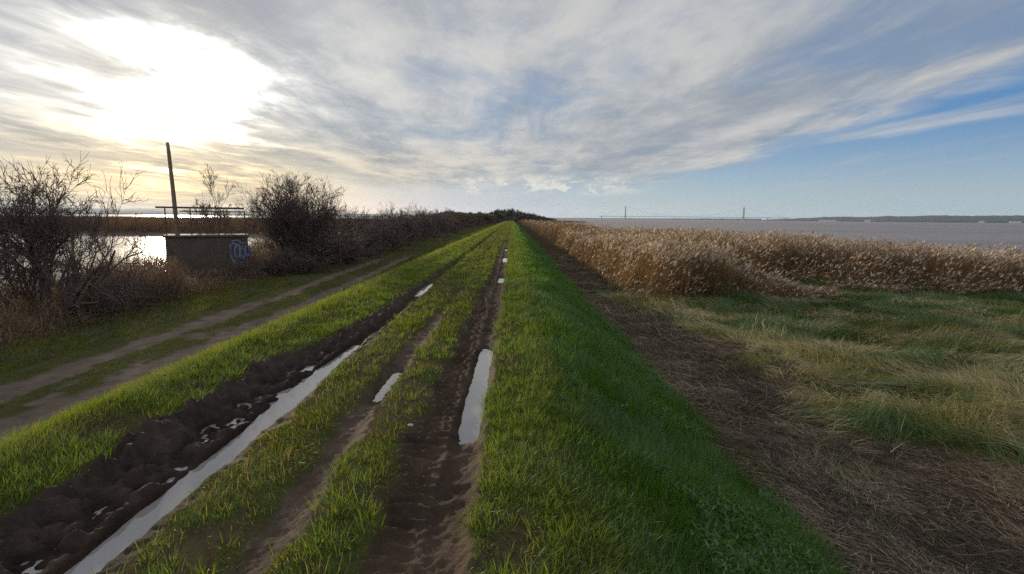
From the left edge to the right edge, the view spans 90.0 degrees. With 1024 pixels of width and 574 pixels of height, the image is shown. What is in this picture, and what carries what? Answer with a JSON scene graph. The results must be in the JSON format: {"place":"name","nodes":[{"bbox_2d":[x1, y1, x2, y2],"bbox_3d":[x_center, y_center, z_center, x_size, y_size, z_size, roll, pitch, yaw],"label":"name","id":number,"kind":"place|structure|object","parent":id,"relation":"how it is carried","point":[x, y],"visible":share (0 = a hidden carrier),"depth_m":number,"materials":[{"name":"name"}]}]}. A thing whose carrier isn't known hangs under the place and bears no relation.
{"place":"outdoors","nodes":[
{"label":"outdoors","id":0,"kind":"place"},
{"bbox_2d":[0,256,407,440],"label":"gravel track","id":1,"kind":"structure","parent":0,"point":[44,408],"depth_m":10.31,"materials":[{"name":"grey gravel"}]},
{"bbox_2d":[0,213,408,291],"bbox_3d":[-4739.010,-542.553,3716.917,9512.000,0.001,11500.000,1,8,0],"label":"lagoon water","id":2,"kind":"structure","parent":0,"point":[155,240],"depth_m":69.02,"materials":[{"name":"grey liquid"}]},
{"bbox_2d":[1,207,411,216],"bbox_3d":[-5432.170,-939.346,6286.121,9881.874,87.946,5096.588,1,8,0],"label":"hills","id":3,"kind":"structure","parent":0,"point":[139,211],"depth_m":6474.71,"materials":[{"name":"grey"}]},
{"bbox_2d":[0,235,467,430],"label":"verge grass","id":4,"kind":"structure","parent":0,"point":[120,320],"depth_m":14.39,"materials":[{"name":"green plant"}]},
{"bbox_2d":[0,244,506,573],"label":"muddy track","id":5,"kind":"structure","parent":0,"point":[431,491],"depth_m":3.39,"materials":[{"name":"brown soil"}]},
{"bbox_2d":[21,396,261,564],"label":"puddle","id":6,"kind":"object","parent":5,"relation":"on","point":[100,510],"depth_m":4.14,"materials":[{"name":"grey liquid"}]},
{"bbox_2d":[21,345,359,573],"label":"puddle","id":7,"kind":"object","parent":5,"relation":"on","point":[140,524],"visible":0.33,"depth_m":3.46,"materials":[{"name":"grey liquid"}]},
{"bbox_2d":[373,373,401,401],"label":"puddle","id":8,"kind":"object","parent":5,"relation":"on","point":[379,396],"visible":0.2,"depth_m":5.22,"materials":[{"name":"grey liquid"}]},
{"bbox_2d":[415,284,432,295],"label":"puddle","id":9,"kind":"object","parent":5,"relation":"on","point":[420,292],"visible":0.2,"depth_m":12.25,"materials":[{"name":"grey liquid"}]},
{"bbox_2d":[458,349,492,444],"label":"puddle","id":10,"kind":"object","parent":5,"relation":"on","point":[469,430],"visible":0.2,"depth_m":4.86,"materials":[{"name":"grey liquid"}]},
{"bbox_2d":[0,219,1023,573],"bbox_3d":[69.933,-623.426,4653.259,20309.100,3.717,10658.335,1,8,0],"label":"ground","id":11,"kind":"structure","parent":0,"point":[194,543],"depth_m":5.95,"materials":[{"name":"green plant"}]},
{"bbox_2d":[0,151,181,328],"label":"hawthorn bush","id":12,"kind":"object","parent":11,"relation":"on","point":[40,256],"visible":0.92,"depth_m":14.28,"materials":[{"name":"brown plant"}]},
{"bbox_2d":[166,142,179,234],"bbox_3d":[-18.191,-4.103,27.623,0.410,7.206,0.250,1,8,0],"label":"pole","id":13,"kind":"object","parent":11,"relation":"on","point":[174,203],"visible":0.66,"depth_m":27.43,"materials":[{"name":"wood"}]},
{"bbox_2d":[1,215,355,232],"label":"lagoon reeds","id":14,"kind":"object","parent":11,"relation":"on","point":[152,224],"visible":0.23,"depth_m":110.65,"materials":[{"name":"brown plant"}]},
{"bbox_2d":[155,206,250,272],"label":"sluice block","id":15,"kind":"structure","parent":11,"relation":"on","point":[199,252],"depth_m":27.98,"materials":[{"name":"concrete"}]},
{"bbox_2d":[183,164,232,233],"bbox_3d":[-18.394,-4.223,30.960,2.358,6.765,2.497,1,8,0],"label":"sapling","id":16,"kind":"object","parent":11,"relation":"on","point":[205,225],"visible":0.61,"depth_m":30.86,"materials":[{"name":"brown plant"}]},
{"bbox_2d":[199,171,241,233],"bbox_3d":[-18.125,-4.112,32.154,2.185,6.128,2.063,-3,8,-24],"label":"sapling","id":17,"kind":"object","parent":11,"relation":"on","point":[228,218],"visible":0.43,"depth_m":32.01,"materials":[{"name":"brown plant"}]},
{"bbox_2d":[0,226,453,348],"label":"scrub","id":18,"kind":"object","parent":11,"relation":"on","point":[174,277],"visible":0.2,"depth_m":17.71,"materials":[{"name":"brown plant"}]},
{"bbox_2d":[201,252,298,279],"bbox_3d":[-12.420,-1.026,24.657,4.107,1.406,3.784,-2,8,-19],"label":"hedge bush","id":19,"kind":"object","parent":11,"relation":"on","point":[253,265],"visible":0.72,"depth_m":24.58,"materials":[{"name":"brown plant"}]},
{"bbox_2d":[220,170,368,267],"bbox_3d":[-11.474,-3.729,28.008,6.843,5.919,7.803,1,8,0],"label":"bare bush","id":20,"kind":"object","parent":11,"relation":"on","point":[292,223],"visible":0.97,"depth_m":27.23,"materials":[{"name":"brown plant"}]},
{"bbox_2d":[261,244,334,274],"bbox_3d":[-10.809,-1.435,25.795,3.840,1.720,3.158,-2,8,-19],"label":"hedge bush","id":21,"kind":"object","parent":11,"relation":"on","point":[292,260],"visible":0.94,"depth_m":25.43,"materials":[{"name":"brown plant"}]},
{"bbox_2d":[305,226,359,264],"bbox_3d":[-11.970,-2.621,31.693,4.646,2.630,6.715,-5,10,-37],"label":"hedge bush","id":22,"kind":"object","parent":11,"relation":"on","point":[330,252],"visible":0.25,"depth_m":30.99,"materials":[{"name":"brown plant"}]},
{"bbox_2d":[318,229,368,265],"bbox_3d":[-11.317,-2.560,32.100,4.642,2.302,5.156,-2,8,-16],"label":"hedge bush","id":23,"kind":"object","parent":11,"relation":"on","point":[355,254],"visible":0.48,"depth_m":31.80,"materials":[{"name":"brown plant"}]},
{"bbox_2d":[317,226,387,258],"bbox_3d":[-11.618,-3.294,35.983,6.019,2.909,6.533,0,8,-5],"label":"hedge bush","id":24,"kind":"object","parent":11,"relation":"on","point":[375,247],"visible":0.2,"depth_m":35.54,"materials":[{"name":"brown plant"}]},
{"bbox_2d":[319,201,397,250],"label":"hedge bush","id":25,"kind":"object","parent":11,"relation":"on","point":[367,221],"visible":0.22,"depth_m":40.70,"materials":[{"name":"brown plant"}]},
{"bbox_2d":[337,215,393,255],"bbox_3d":[-11.304,-3.945,38.955,4.838,3.237,5.884,0,8,-4],"label":"hedge bush","id":26,"kind":"object","parent":11,"relation":"on","point":[375,236],"visible":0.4,"depth_m":38.10,"materials":[{"name":"brown plant"}]},
{"bbox_2d":[343,203,420,248],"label":"hedge bush","id":27,"kind":"object","parent":11,"relation":"on","point":[361,214],"visible":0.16,"depth_m":48.42,"materials":[{"name":"brown plant"}]},
{"bbox_2d":[355,210,426,251],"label":"hedge bush","id":28,"kind":"object","parent":11,"relation":"on","point":[398,243],"visible":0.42,"depth_m":43.95,"materials":[{"name":"brown plant"}]},
{"bbox_2d":[372,201,423,240],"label":"hedge bush","id":29,"kind":"object","parent":11,"relation":"on","point":[417,215],"visible":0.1,"depth_m":60.19,"materials":[{"name":"brown plant"}]},
{"bbox_2d":[376,204,421,244],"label":"hedge bush","id":30,"kind":"object","parent":11,"relation":"on","point":[409,225],"visible":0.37,"depth_m":52.48,"materials":[{"name":"brown plant"}]},
{"bbox_2d":[397,203,443,237],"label":"hedge bush","id":31,"kind":"object","parent":11,"relation":"on","point":[433,227],"visible":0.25,"depth_m":69.56,"materials":[{"name":"brown plant"}]},
{"bbox_2d":[401,208,451,240],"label":"hedge bush","id":32,"kind":"object","parent":11,"relation":"on","point":[425,232],"visible":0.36,"depth_m":63.92,"materials":[{"name":"brown plant"}]},
{"bbox_2d":[399,201,460,233],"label":"hedge bush","id":33,"kind":"object","parent":11,"relation":"on","point":[437,217],"visible":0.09,"depth_m":85.58,"materials":[{"name":"brown plant"}]},
{"bbox_2d":[423,209,454,236],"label":"hedge bush","id":34,"kind":"object","parent":11,"relation":"on","point":[443,220],"visible":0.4,"depth_m":77.33,"materials":[{"name":"brown plant"}]},
{"bbox_2d":[436,209,462,233],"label":"hedge bush","id":35,"kind":"object","parent":11,"relation":"on","point":[455,229],"visible":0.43,"depth_m":94.62,"materials":[{"name":"brown plant"}]},
{"bbox_2d":[426,210,510,231],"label":"hedge","id":36,"kind":"object","parent":11,"relation":"on","point":[470,219],"visible":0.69,"depth_m":157.65,"materials":[{"name":"brown plant"}]},
{"bbox_2d":[482,213,490,220],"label":"tree","id":37,"kind":"object","parent":11,"relation":"on","point":[487,216],"visible":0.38,"depth_m":231.54,"materials":[{"name":"green plant"}]},
{"bbox_2d":[493,211,503,218],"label":"tree","id":38,"kind":"object","parent":11,"relation":"on","point":[499,215],"visible":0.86,"depth_m":326.69,"materials":[{"name":"green plant"}]},
{"bbox_2d":[441,208,556,221],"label":"wood","id":39,"kind":"object","parent":11,"relation":"on","point":[516,215],"visible":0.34,"depth_m":489.30,"materials":[{"name":"plant"}]},
{"bbox_2d":[505,210,513,216],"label":"tree","id":40,"kind":"object","parent":11,"relation":"on","point":[509,213],"visible":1,"depth_m":390.29,"materials":[{"name":"green plant"}]},
{"bbox_2d":[519,219,752,242],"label":"distant reeds","id":41,"kind":"object","parent":11,"relation":"on","point":[546,223],"visible":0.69,"depth_m":118.53,"materials":[{"name":"beige plant"}]},
{"bbox_2d":[508,222,854,573],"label":"slope grass","id":42,"kind":"structure","parent":11,"relation":"on","point":[691,476],"depth_m":4.61,"materials":[{"name":"green plant"}]},
{"bbox_2d":[546,253,1023,573],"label":"reed litter","id":43,"kind":"object","parent":11,"relation":"on","point":[867,495],"visible":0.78,"depth_m":6.22,"materials":[{"name":"brown plant"}]},
{"bbox_2d":[553,225,1023,302],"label":"reeds","id":44,"kind":"object","parent":11,"relation":"on","point":[681,260],"visible":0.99,"depth_m":25.55,"materials":[{"name":"beige plant"}]},
{"bbox_2d":[592,274,1023,553],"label":"marsh grass","id":45,"kind":"structure","parent":11,"relation":"on","point":[903,354],"depth_m":11.98,"materials":[{"name":"green plant"}]},
{"bbox_2d":[856,381,905,386],"bbox_3d":[6.932,1.840,9.650,0.822,0.131,0.155,2,8,8],"label":"driftwood","id":46,"kind":"object","parent":11,"relation":"on","point":[880,383],"visible":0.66,"depth_m":9.62,"materials":[{"name":"wood"}]},
{"bbox_2d":[0,0,1023,219],"label":"sky","id":47,"kind":"structure","parent":0,"point":[772,109],"materials":[{"name":"blue"}]},
{"bbox_2d":[550,218,760,220],"bbox_3d":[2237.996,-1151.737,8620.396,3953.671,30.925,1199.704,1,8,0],"label":"hills","id":48,"kind":"structure","parent":0,"point":[663,218],"depth_m":8531.49,"materials":[{"name":"grey"}]},
{"bbox_2d":[556,219,1023,273],"bbox_3d":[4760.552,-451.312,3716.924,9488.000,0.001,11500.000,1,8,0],"label":"river water","id":49,"kind":"structure","parent":0,"point":[966,234],"depth_m":273.58,"materials":[{"name":"grey liquid"}]},
{"bbox_2d":[601,206,785,220],"bbox_3d":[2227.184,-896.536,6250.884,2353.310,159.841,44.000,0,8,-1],"label":"suspension bridge","id":50,"kind":"structure","parent":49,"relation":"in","point":[625,216],"depth_m":6247.06,"materials":[{"name":"metal"}]},
{"bbox_2d":[754,215,1023,222],"bbox_3d":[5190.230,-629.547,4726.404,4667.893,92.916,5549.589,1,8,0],"label":"hills","id":51,"kind":"structure","parent":0,"point":[968,219],"depth_m":5539.18,"materials":[{"name":"grey"}]}
]}

